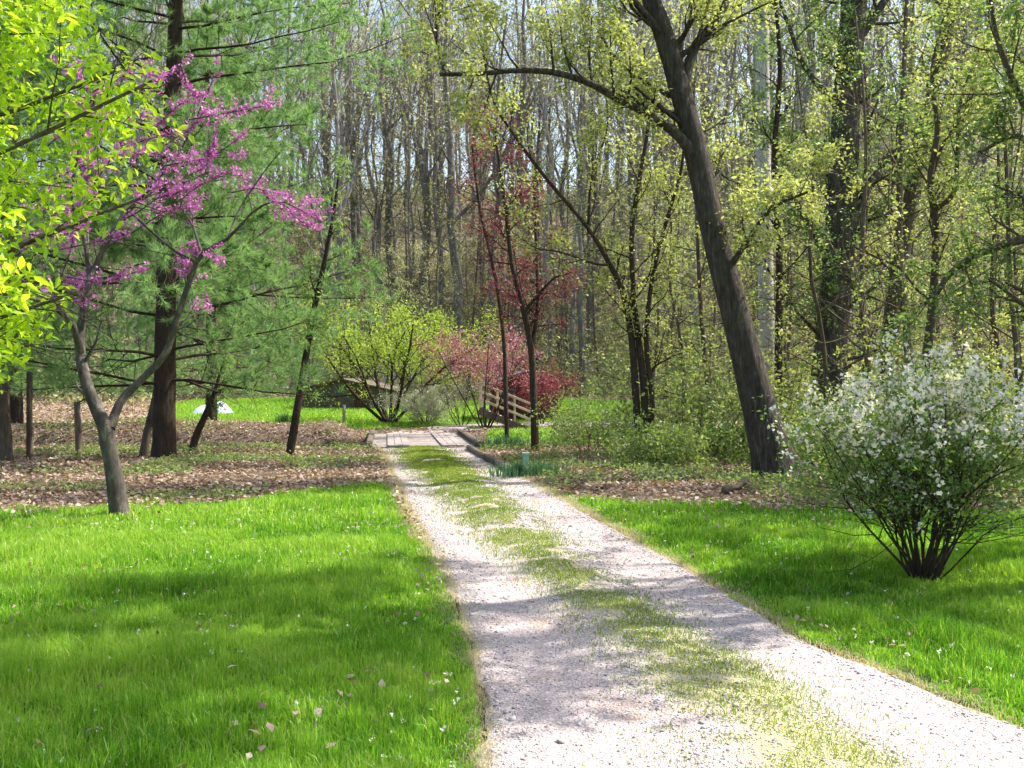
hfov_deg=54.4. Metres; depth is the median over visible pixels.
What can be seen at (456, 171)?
woodland tree
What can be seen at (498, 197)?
woodland tree
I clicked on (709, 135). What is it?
woodland tree
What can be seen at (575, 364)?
wild shrub
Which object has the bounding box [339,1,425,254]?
woodland tree
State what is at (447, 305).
wild shrub
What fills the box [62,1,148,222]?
woodland tree
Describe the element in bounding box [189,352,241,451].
short leaning stump
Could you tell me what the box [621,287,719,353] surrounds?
wild shrub
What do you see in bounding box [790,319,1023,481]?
wild shrub
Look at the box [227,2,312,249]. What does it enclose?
woodland tree
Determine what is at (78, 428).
wooden post
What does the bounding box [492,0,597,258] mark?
woodland tree
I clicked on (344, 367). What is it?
wild shrub
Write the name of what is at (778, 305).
upright thin tree
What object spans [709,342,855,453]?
wild shrub
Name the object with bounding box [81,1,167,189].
woodland tree
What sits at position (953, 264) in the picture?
young tree
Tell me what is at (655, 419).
wild shrub
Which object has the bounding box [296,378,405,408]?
shed
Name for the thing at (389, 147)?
woodland tree
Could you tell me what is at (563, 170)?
woodland tree
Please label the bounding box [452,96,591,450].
red maple
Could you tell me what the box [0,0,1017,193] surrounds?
sky
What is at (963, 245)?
young tree
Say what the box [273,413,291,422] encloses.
iris clump
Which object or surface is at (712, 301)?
young tree
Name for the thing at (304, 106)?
woodland tree
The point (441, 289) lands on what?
woodland tree
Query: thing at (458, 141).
woodland tree
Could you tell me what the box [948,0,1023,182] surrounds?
woodland tree
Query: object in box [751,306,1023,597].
flowering bush
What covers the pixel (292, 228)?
wild shrub
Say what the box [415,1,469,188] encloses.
woodland tree
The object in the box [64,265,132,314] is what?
wild shrub
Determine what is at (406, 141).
woodland tree
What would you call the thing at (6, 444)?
edge tree
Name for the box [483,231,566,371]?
young tree
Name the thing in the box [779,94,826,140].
wild shrub
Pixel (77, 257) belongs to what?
wild shrub
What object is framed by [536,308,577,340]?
wild shrub
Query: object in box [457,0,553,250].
woodland tree
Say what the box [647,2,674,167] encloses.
woodland tree
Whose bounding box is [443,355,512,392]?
wild shrub
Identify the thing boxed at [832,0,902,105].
woodland tree
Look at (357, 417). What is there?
grass
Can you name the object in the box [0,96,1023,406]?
hillside undergrowth
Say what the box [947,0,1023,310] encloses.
woodland tree
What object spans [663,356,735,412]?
wild shrub
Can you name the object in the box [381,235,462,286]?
wild shrub
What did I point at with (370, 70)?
woodland tree
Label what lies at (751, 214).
young tree
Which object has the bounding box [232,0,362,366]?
woodland tree
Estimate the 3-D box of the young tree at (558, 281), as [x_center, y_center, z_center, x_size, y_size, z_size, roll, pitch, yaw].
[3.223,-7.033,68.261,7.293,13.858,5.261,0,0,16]
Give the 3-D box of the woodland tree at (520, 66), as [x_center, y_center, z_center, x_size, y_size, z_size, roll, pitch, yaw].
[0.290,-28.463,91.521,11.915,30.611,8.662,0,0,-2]
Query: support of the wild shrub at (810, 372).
on the ground at (50, 436)
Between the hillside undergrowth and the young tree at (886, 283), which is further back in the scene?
the hillside undergrowth
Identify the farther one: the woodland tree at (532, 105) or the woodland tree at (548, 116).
the woodland tree at (548, 116)
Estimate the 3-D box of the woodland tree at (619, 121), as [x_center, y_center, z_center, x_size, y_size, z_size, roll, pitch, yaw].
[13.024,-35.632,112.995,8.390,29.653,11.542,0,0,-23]
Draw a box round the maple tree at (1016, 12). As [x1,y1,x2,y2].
[985,0,1023,38]
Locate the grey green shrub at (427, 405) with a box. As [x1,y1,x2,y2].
[366,380,457,424]
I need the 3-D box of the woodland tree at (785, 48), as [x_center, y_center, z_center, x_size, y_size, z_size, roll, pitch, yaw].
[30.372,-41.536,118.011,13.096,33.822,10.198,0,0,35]
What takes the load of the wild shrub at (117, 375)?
on the ground at (50, 436)
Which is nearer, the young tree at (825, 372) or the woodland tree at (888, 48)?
the young tree at (825, 372)
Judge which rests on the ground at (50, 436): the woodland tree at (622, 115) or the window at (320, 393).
the woodland tree at (622, 115)
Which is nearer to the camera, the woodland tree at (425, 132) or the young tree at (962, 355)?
the young tree at (962, 355)
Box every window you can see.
[315,392,327,401]
[499,389,515,403]
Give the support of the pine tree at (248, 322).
on the ground at (50, 436)
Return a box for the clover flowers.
[3,491,1020,766]
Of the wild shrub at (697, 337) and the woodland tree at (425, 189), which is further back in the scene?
the woodland tree at (425, 189)
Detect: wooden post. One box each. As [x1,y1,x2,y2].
[26,371,32,459]
[74,402,82,454]
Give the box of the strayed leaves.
[0,476,1023,537]
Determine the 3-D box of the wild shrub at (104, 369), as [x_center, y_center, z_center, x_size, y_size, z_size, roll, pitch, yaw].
[-21.730,-1.508,54.010,7.059,5.345,7.176,0,0,-12]
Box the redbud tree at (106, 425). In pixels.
[0,45,334,515]
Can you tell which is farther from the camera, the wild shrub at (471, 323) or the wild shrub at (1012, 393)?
the wild shrub at (471, 323)
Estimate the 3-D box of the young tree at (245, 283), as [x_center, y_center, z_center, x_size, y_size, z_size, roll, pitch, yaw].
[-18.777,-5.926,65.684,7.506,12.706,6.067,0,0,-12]
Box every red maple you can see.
[441,126,539,437]
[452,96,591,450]
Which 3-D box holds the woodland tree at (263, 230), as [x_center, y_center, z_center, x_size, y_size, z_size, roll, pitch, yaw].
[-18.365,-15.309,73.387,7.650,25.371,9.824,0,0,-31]
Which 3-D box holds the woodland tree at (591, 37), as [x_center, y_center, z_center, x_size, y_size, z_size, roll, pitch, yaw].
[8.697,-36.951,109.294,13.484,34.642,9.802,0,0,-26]
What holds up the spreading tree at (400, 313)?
on the ground at (50, 436)
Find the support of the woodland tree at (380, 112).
on the ground at (50, 436)
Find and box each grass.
[0,478,1023,767]
[128,396,736,442]
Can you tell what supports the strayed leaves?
on the ground at (50, 436)
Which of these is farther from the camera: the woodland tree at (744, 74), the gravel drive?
the woodland tree at (744, 74)
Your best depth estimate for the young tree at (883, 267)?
48.34 m
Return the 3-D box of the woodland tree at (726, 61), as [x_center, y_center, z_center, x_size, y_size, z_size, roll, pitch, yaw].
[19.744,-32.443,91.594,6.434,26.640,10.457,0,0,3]
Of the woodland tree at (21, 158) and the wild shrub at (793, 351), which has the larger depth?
the woodland tree at (21, 158)
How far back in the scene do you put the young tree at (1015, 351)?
18.52 m
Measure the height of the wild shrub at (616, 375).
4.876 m
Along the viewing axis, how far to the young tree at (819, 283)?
56.58 m
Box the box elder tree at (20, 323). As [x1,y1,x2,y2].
[0,0,217,439]
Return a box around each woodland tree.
[0,43,104,255]
[0,57,48,236]
[47,6,80,183]
[51,2,128,274]
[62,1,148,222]
[63,7,142,244]
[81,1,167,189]
[81,27,161,348]
[100,0,150,164]
[101,11,154,141]
[102,2,153,195]
[102,3,218,354]
[107,22,161,242]
[108,7,167,208]
[111,2,165,132]
[113,0,229,319]
[117,0,197,157]
[128,0,197,229]
[133,0,197,176]
[139,0,322,362]
[141,0,221,204]
[155,0,217,67]
[157,0,230,194]
[165,0,327,307]
[184,0,273,202]
[184,0,308,360]
[195,0,305,245]
[201,4,292,331]
[217,9,298,297]
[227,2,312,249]
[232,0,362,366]
[253,13,303,171]
[255,16,307,229]
[262,0,404,359]
[266,0,358,182]
[268,0,414,358]
[274,7,472,330]
[274,22,329,178]
[276,35,382,347]
[277,0,328,187]
[278,59,377,327]
[280,0,374,230]
[280,0,508,287]
[281,18,339,164]
[285,0,370,183]
[294,1,397,275]
[295,25,339,173]
[296,0,370,177]
[301,0,411,158]
[303,0,426,271]
[309,95,423,345]
[314,0,398,185]
[316,0,388,220]
[319,4,372,249]
[332,0,510,319]
[339,0,430,200]
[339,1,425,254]
[351,0,414,202]
[352,3,396,179]
[355,23,404,186]
[360,32,409,174]
[362,0,451,204]
[364,0,453,278]
[365,54,462,367]
[369,0,571,341]
[372,0,415,165]
[377,54,470,261]
[378,25,434,178]
[384,1,454,192]
[389,0,495,323]
[391,0,460,188]
[398,11,464,171]
[399,53,453,250]
[403,10,476,199]
[411,29,454,181]
[411,55,522,319]
[414,8,459,188]
[415,0,507,254]
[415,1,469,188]
[418,3,507,234]
[423,0,477,169]
[426,0,612,366]
[427,1,570,357]
[435,0,480,184]
[437,22,464,151]
[440,0,507,213]
[449,0,530,201]
[450,6,491,178]
[451,0,554,218]
[451,4,512,187]
[453,20,492,186]
[454,8,509,188]
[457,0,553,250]
[459,0,520,190]
[461,8,557,309]
[472,0,605,377]
[475,0,567,213]
[479,1,597,328]
[487,0,564,289]
[491,1,679,385]
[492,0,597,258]
[492,1,532,172]
[492,40,541,211]
[500,0,618,348]
[504,0,564,192]
[505,11,564,281]
[523,40,635,395]
[525,1,637,243]
[527,50,561,163]
[528,0,663,286]
[528,1,803,371]
[532,0,659,354]
[538,0,630,197]
[539,0,615,258]
[547,1,591,192]
[552,0,629,135]
[555,0,601,179]
[569,0,640,188]
[571,0,673,268]
[574,1,605,183]
[577,2,642,171]
[577,51,659,305]
[580,1,667,240]
[582,0,656,224]
[591,9,668,255]
[592,4,665,306]
[604,5,649,178]
[615,0,657,184]
[622,1,773,339]
[623,1,743,279]
[625,0,698,207]
[626,0,820,361]
[628,0,747,315]
[630,0,753,262]
[641,11,714,256]
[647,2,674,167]
[649,0,740,225]
[649,1,771,209]
[661,53,754,263]
[662,0,743,100]
[672,0,753,191]
[679,4,737,156]
[691,1,803,223]
[696,0,836,317]
[704,1,794,209]
[705,0,925,359]
[705,5,751,104]
[707,2,748,137]
[707,5,800,259]
[712,7,751,120]
[719,9,752,135]
[730,4,775,134]
[737,0,831,272]
[739,4,801,167]
[743,1,795,116]
[743,4,795,111]
[751,3,793,125]
[770,0,833,209]
[772,2,881,240]
[774,1,807,127]
[780,0,824,129]
[780,0,872,182]
[786,6,817,115]
[787,0,833,109]
[792,0,835,122]
[796,0,838,124]
[801,6,881,204]
[811,9,838,107]
[831,0,919,234]
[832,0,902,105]
[860,0,982,301]
[864,0,902,118]
[864,38,898,111]
[865,0,960,210]
[865,0,1023,366]
[866,5,902,153]
[867,6,1001,237]
[868,0,998,293]
[868,2,924,110]
[874,0,927,101]
[876,13,921,102]
[888,0,922,110]
[920,0,1022,240]
[928,2,985,132]
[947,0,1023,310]
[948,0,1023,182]
[959,8,1023,132]
[966,0,1023,188]
[967,0,990,135]
[994,0,1023,86]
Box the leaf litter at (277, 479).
[0,419,1023,510]
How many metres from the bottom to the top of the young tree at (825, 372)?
8.714 m
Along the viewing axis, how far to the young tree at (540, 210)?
78.91 m
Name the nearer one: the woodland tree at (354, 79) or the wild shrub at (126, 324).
the wild shrub at (126, 324)
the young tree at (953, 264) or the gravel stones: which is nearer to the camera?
the gravel stones
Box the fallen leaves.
[2,498,1015,766]
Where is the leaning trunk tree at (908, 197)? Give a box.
[854,0,1023,415]
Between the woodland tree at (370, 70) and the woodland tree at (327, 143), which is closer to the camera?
the woodland tree at (327, 143)
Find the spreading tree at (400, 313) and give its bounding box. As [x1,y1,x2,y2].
[278,279,513,422]
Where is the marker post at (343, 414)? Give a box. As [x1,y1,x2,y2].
[342,405,345,421]
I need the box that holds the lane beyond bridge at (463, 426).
[392,421,743,433]
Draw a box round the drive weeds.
[386,445,1003,767]
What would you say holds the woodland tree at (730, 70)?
on the ground at (50, 436)
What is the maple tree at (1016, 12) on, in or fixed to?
on the ground at (50, 436)
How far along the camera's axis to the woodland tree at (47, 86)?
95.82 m
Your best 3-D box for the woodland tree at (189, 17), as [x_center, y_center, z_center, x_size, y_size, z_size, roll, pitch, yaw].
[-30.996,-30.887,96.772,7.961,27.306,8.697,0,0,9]
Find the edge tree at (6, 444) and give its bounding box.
[0,143,58,461]
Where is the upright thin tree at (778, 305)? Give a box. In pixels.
[722,0,833,418]
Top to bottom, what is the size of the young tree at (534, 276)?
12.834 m
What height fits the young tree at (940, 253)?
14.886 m
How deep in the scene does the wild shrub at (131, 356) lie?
65.49 m
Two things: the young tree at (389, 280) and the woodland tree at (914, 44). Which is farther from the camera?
the woodland tree at (914, 44)
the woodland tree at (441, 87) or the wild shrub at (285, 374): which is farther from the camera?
the woodland tree at (441, 87)
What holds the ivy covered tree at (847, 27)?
on the ground at (50, 436)
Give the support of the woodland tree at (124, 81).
on the ground at (50, 436)
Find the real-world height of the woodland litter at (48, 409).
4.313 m
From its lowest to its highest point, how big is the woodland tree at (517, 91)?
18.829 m
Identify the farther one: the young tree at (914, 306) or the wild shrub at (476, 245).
the wild shrub at (476, 245)
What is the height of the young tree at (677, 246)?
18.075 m
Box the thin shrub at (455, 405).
[432,366,501,424]
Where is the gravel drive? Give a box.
[381,447,1023,767]
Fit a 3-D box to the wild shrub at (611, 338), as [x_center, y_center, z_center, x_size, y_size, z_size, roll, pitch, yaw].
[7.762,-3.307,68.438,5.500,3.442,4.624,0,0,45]
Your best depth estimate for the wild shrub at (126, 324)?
72.14 m
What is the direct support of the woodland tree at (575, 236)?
on the ground at (50, 436)
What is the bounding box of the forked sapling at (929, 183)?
[858,0,1023,448]
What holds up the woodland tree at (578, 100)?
on the ground at (50, 436)
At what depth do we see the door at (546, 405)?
40.41 m
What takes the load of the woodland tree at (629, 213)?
on the ground at (50, 436)
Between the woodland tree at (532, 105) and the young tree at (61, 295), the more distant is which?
the woodland tree at (532, 105)
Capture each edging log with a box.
[466,445,484,457]
[482,453,502,466]
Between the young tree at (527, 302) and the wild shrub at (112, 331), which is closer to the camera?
the young tree at (527, 302)
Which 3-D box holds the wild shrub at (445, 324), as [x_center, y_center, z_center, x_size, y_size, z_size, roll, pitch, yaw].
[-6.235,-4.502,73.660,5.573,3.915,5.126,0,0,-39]
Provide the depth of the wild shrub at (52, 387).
58.10 m
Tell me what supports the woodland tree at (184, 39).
on the ground at (50, 436)
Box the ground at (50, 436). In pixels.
[0,112,1023,767]
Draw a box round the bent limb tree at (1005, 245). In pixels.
[876,0,1023,354]
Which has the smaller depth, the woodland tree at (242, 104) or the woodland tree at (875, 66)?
the woodland tree at (242, 104)
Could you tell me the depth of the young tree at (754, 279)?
52.98 m
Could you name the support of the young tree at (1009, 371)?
on the ground at (50, 436)
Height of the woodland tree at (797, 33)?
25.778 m
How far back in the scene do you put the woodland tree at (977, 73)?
84.53 m
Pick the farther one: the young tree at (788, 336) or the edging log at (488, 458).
the young tree at (788, 336)
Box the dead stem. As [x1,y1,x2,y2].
[138,374,153,456]
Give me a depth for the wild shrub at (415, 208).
92.35 m
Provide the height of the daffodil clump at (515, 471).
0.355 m
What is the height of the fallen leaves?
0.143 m
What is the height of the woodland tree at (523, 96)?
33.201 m
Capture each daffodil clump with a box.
[473,431,545,448]
[481,460,561,478]
[499,460,577,477]
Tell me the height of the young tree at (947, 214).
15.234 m
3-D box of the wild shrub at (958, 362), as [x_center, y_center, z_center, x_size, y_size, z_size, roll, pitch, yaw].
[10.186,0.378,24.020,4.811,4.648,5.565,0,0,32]
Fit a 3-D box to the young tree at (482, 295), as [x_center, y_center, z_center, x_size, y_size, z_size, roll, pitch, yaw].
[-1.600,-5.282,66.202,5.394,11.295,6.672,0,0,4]
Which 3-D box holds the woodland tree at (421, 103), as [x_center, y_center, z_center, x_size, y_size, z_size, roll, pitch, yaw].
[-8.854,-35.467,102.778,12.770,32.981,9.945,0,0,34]
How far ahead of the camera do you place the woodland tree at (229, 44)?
83.65 m
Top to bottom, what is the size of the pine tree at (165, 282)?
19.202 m
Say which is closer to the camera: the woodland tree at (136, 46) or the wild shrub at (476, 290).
the wild shrub at (476, 290)
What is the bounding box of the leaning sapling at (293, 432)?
[285,146,354,454]
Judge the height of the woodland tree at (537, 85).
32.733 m
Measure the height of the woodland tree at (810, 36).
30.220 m
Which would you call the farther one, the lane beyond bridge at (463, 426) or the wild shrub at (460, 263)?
the wild shrub at (460, 263)
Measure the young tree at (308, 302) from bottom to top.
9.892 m
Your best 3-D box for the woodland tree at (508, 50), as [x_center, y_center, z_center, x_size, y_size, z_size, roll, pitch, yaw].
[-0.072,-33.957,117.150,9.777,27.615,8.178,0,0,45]
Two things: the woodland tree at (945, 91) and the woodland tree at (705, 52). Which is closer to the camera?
the woodland tree at (945, 91)
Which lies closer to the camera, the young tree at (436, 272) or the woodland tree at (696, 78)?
the young tree at (436, 272)
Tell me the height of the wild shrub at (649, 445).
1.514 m
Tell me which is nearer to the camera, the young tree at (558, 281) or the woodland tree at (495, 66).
the young tree at (558, 281)
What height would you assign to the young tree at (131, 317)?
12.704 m
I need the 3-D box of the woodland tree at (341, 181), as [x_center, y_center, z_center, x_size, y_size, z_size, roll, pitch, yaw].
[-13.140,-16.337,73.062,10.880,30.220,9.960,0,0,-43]
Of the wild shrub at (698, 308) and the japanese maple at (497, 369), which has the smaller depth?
the japanese maple at (497, 369)
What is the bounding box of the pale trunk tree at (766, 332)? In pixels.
[752,0,793,387]
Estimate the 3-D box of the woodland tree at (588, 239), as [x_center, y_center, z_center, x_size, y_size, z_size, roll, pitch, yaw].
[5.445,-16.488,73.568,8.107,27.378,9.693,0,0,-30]
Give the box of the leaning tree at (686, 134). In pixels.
[367,0,848,480]
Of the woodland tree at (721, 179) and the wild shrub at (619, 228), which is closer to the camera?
the woodland tree at (721, 179)
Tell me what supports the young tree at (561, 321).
on the ground at (50, 436)
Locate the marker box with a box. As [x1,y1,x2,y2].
[522,452,528,474]
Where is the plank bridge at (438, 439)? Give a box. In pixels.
[366,429,482,448]
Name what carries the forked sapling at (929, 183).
on the ground at (50, 436)
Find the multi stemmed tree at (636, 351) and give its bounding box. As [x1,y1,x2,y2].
[447,0,725,457]
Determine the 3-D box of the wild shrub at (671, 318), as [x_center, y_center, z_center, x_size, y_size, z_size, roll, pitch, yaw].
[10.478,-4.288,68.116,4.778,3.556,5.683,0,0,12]
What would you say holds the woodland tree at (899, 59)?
on the ground at (50, 436)
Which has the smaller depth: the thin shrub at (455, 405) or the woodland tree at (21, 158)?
the thin shrub at (455, 405)
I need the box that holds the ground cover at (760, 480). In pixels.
[0,416,1023,504]
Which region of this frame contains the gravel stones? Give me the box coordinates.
[401,481,1023,767]
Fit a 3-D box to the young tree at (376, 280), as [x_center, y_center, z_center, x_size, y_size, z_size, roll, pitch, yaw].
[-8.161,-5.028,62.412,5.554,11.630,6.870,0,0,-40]
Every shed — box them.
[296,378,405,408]
[489,369,563,419]
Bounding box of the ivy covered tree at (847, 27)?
[732,0,983,424]
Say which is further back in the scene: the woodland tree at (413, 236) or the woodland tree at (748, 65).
the woodland tree at (748, 65)
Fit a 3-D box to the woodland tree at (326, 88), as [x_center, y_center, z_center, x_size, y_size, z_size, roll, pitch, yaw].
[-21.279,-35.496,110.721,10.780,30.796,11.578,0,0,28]
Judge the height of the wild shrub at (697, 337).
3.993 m
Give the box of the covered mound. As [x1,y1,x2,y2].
[193,401,231,413]
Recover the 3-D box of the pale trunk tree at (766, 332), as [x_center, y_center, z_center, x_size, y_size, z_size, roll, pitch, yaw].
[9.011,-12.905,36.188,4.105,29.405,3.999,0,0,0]
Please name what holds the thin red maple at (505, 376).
on the ground at (50, 436)
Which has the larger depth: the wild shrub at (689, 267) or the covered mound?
the wild shrub at (689, 267)
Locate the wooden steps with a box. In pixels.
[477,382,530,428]
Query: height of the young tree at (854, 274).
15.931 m
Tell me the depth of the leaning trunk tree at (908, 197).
26.84 m
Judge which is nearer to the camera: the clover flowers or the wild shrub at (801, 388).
the clover flowers
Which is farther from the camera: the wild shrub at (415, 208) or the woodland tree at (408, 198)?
the wild shrub at (415, 208)
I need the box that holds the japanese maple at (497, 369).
[411,319,547,427]
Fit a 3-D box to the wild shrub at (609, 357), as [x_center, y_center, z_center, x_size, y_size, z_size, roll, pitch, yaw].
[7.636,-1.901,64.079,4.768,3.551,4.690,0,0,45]
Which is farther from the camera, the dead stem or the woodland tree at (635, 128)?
the woodland tree at (635, 128)
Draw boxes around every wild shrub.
[21,340,66,398]
[23,347,100,398]
[39,313,177,401]
[47,239,98,272]
[48,261,115,304]
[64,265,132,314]
[64,345,150,398]
[68,239,125,266]
[71,310,132,353]
[77,246,151,294]
[88,324,194,375]
[114,301,153,342]
[126,343,203,388]
[139,325,256,397]
[139,342,242,399]
[196,306,274,350]
[232,366,288,398]
[253,349,331,388]
[254,209,308,241]
[277,223,333,268]
[290,239,366,296]
[291,216,351,251]
[318,218,384,260]
[323,350,368,380]
[335,316,398,361]
[344,248,413,295]
[356,213,400,240]
[361,200,398,222]
[364,296,427,340]
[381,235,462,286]
[381,354,446,396]
[382,279,453,323]
[389,366,448,397]
[395,187,455,225]
[398,300,467,344]
[413,266,473,298]
[429,241,487,277]
[436,356,493,399]
[439,322,547,397]
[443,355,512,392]
[446,217,516,266]
[453,306,498,339]
[456,190,489,207]
[463,277,496,303]
[463,277,507,316]
[478,299,524,333]
[518,312,629,395]
[524,371,640,454]
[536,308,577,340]
[540,335,621,381]
[545,374,630,446]
[553,326,668,398]
[555,317,620,356]
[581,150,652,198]
[584,348,734,451]
[585,315,651,355]
[585,331,664,378]
[586,411,718,468]
[591,213,648,247]
[597,301,840,458]
[600,251,647,285]
[603,393,705,442]
[606,311,692,366]
[612,329,789,461]
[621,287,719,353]
[639,372,699,403]
[640,298,698,335]
[648,352,715,408]
[661,307,728,375]
[663,247,712,285]
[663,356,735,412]
[664,292,719,324]
[666,310,756,358]
[680,422,746,457]
[681,393,734,412]
[692,380,843,442]
[695,375,820,465]
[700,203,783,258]
[704,380,740,413]
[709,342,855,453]
[713,325,809,377]
[731,242,786,277]
[755,325,854,374]
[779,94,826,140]
[782,363,903,453]
[783,341,859,398]
[783,394,870,465]
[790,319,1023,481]
[790,410,883,457]
[793,352,861,406]
[793,362,899,402]
[809,433,934,491]
[810,405,894,463]
[843,309,1023,420]
[843,356,1014,461]
[852,371,939,438]
[968,384,1023,453]
[983,377,1023,477]
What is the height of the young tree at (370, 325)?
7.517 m
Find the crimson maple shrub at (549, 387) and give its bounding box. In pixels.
[508,354,588,423]
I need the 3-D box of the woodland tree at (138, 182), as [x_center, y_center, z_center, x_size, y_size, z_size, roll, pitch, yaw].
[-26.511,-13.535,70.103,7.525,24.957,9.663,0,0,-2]
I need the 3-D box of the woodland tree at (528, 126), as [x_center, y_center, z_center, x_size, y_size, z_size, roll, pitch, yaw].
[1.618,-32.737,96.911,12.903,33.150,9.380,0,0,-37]
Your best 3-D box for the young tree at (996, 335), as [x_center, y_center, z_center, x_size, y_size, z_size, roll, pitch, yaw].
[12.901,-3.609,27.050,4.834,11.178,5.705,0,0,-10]
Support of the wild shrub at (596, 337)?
on the ground at (50, 436)
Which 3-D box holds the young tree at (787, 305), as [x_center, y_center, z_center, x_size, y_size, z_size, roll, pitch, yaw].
[8.530,-2.913,30.633,5.359,11.997,5.085,0,0,-33]
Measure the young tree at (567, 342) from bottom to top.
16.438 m
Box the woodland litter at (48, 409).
[23,354,1023,432]
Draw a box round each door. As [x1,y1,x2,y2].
[354,390,367,408]
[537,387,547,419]
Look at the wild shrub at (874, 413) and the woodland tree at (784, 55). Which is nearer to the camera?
the wild shrub at (874, 413)
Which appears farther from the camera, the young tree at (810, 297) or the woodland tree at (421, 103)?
the woodland tree at (421, 103)
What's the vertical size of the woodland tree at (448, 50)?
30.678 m
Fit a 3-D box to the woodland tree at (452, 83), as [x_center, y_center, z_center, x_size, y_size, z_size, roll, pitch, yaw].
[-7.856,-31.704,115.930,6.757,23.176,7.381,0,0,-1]
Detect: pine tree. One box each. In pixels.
[0,0,156,423]
[0,0,441,457]
[69,0,334,420]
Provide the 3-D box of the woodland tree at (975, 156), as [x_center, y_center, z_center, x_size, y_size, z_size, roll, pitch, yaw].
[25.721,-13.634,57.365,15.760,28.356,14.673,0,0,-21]
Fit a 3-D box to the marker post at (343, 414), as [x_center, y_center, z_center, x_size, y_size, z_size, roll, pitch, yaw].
[-6.611,1.266,39.162,0.124,0.910,0.121,0,0,-23]
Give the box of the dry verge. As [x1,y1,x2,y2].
[368,447,1023,767]
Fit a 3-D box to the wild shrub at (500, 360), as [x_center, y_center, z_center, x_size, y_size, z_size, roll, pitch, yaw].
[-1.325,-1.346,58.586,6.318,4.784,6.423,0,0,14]
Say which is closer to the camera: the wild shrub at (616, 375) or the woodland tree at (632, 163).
the wild shrub at (616, 375)
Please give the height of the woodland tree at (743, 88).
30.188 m
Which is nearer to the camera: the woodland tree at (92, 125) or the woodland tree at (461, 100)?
the woodland tree at (92, 125)
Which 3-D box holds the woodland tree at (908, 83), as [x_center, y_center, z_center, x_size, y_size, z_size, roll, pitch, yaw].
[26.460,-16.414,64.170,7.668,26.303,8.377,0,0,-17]
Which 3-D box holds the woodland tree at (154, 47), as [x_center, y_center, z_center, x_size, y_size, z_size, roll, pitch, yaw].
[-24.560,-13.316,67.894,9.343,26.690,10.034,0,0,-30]
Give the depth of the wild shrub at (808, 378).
32.83 m
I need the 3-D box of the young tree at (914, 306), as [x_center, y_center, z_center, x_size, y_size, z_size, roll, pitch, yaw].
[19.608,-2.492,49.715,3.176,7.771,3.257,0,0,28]
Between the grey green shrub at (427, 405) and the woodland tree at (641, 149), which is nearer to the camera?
the grey green shrub at (427, 405)
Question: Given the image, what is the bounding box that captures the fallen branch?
[721,478,749,494]
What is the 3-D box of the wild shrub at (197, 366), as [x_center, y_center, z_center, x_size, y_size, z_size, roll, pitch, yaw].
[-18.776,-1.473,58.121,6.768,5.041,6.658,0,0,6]
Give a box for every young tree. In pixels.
[23,238,107,397]
[41,248,100,394]
[70,263,143,397]
[96,189,178,399]
[98,235,155,367]
[179,275,257,397]
[185,208,280,365]
[230,288,271,382]
[241,191,348,378]
[282,238,345,382]
[301,193,353,280]
[326,216,419,381]
[330,285,374,377]
[335,274,391,379]
[347,98,465,367]
[348,245,429,384]
[362,240,433,396]
[382,96,477,312]
[403,193,480,390]
[405,64,532,397]
[409,220,505,388]
[413,286,459,389]
[444,160,520,309]
[451,220,522,358]
[464,229,555,385]
[474,151,540,325]
[478,202,548,330]
[481,243,555,374]
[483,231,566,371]
[489,197,597,370]
[495,200,568,362]
[496,99,567,316]
[496,144,621,390]
[504,84,610,353]
[516,183,604,366]
[537,272,600,394]
[540,165,601,311]
[542,129,644,384]
[557,1,814,428]
[599,169,719,415]
[601,123,749,424]
[619,108,741,354]
[625,210,717,407]
[641,207,713,390]
[641,236,710,400]
[650,93,796,398]
[677,185,755,401]
[682,103,821,376]
[685,128,798,382]
[687,94,873,415]
[704,82,887,415]
[711,120,793,321]
[723,38,922,462]
[725,254,799,371]
[729,130,800,285]
[731,0,1023,387]
[741,7,985,415]
[744,121,824,372]
[746,0,1007,409]
[773,80,883,359]
[774,151,921,364]
[774,165,851,364]
[774,203,856,387]
[782,216,859,374]
[783,263,851,382]
[784,114,927,375]
[792,203,860,352]
[805,37,916,265]
[815,94,975,367]
[823,146,929,386]
[849,169,945,395]
[850,184,919,361]
[852,156,979,381]
[855,210,946,382]
[859,100,895,239]
[879,137,988,362]
[880,103,1022,367]
[880,256,927,365]
[883,0,1023,474]
[888,106,990,332]
[890,53,1023,399]
[901,223,975,377]
[910,199,1004,370]
[913,160,1010,360]
[916,144,1023,402]
[917,187,1023,393]
[917,212,1023,393]
[924,143,1023,391]
[927,156,981,282]
[939,60,1023,387]
[944,85,1023,348]
[949,125,1023,355]
[964,45,1023,348]
[978,232,1023,374]
[979,108,1023,338]
[983,142,1023,271]
[989,293,1023,353]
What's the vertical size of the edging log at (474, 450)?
0.183 m
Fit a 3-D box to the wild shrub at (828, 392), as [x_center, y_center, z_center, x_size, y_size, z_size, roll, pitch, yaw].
[8.104,0.831,23.209,3.574,2.661,3.291,0,0,-26]
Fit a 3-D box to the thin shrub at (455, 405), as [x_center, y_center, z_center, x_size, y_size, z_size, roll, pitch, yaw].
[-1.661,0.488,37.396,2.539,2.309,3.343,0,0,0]
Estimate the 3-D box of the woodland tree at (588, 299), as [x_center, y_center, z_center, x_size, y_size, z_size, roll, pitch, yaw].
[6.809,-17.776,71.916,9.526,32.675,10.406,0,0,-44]
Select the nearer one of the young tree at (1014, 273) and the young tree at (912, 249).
the young tree at (1014, 273)
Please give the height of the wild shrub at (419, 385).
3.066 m
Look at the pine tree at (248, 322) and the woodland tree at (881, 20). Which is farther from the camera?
the woodland tree at (881, 20)
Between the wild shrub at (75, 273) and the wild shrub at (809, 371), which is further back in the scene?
the wild shrub at (75, 273)
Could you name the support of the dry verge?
on the ground at (50, 436)

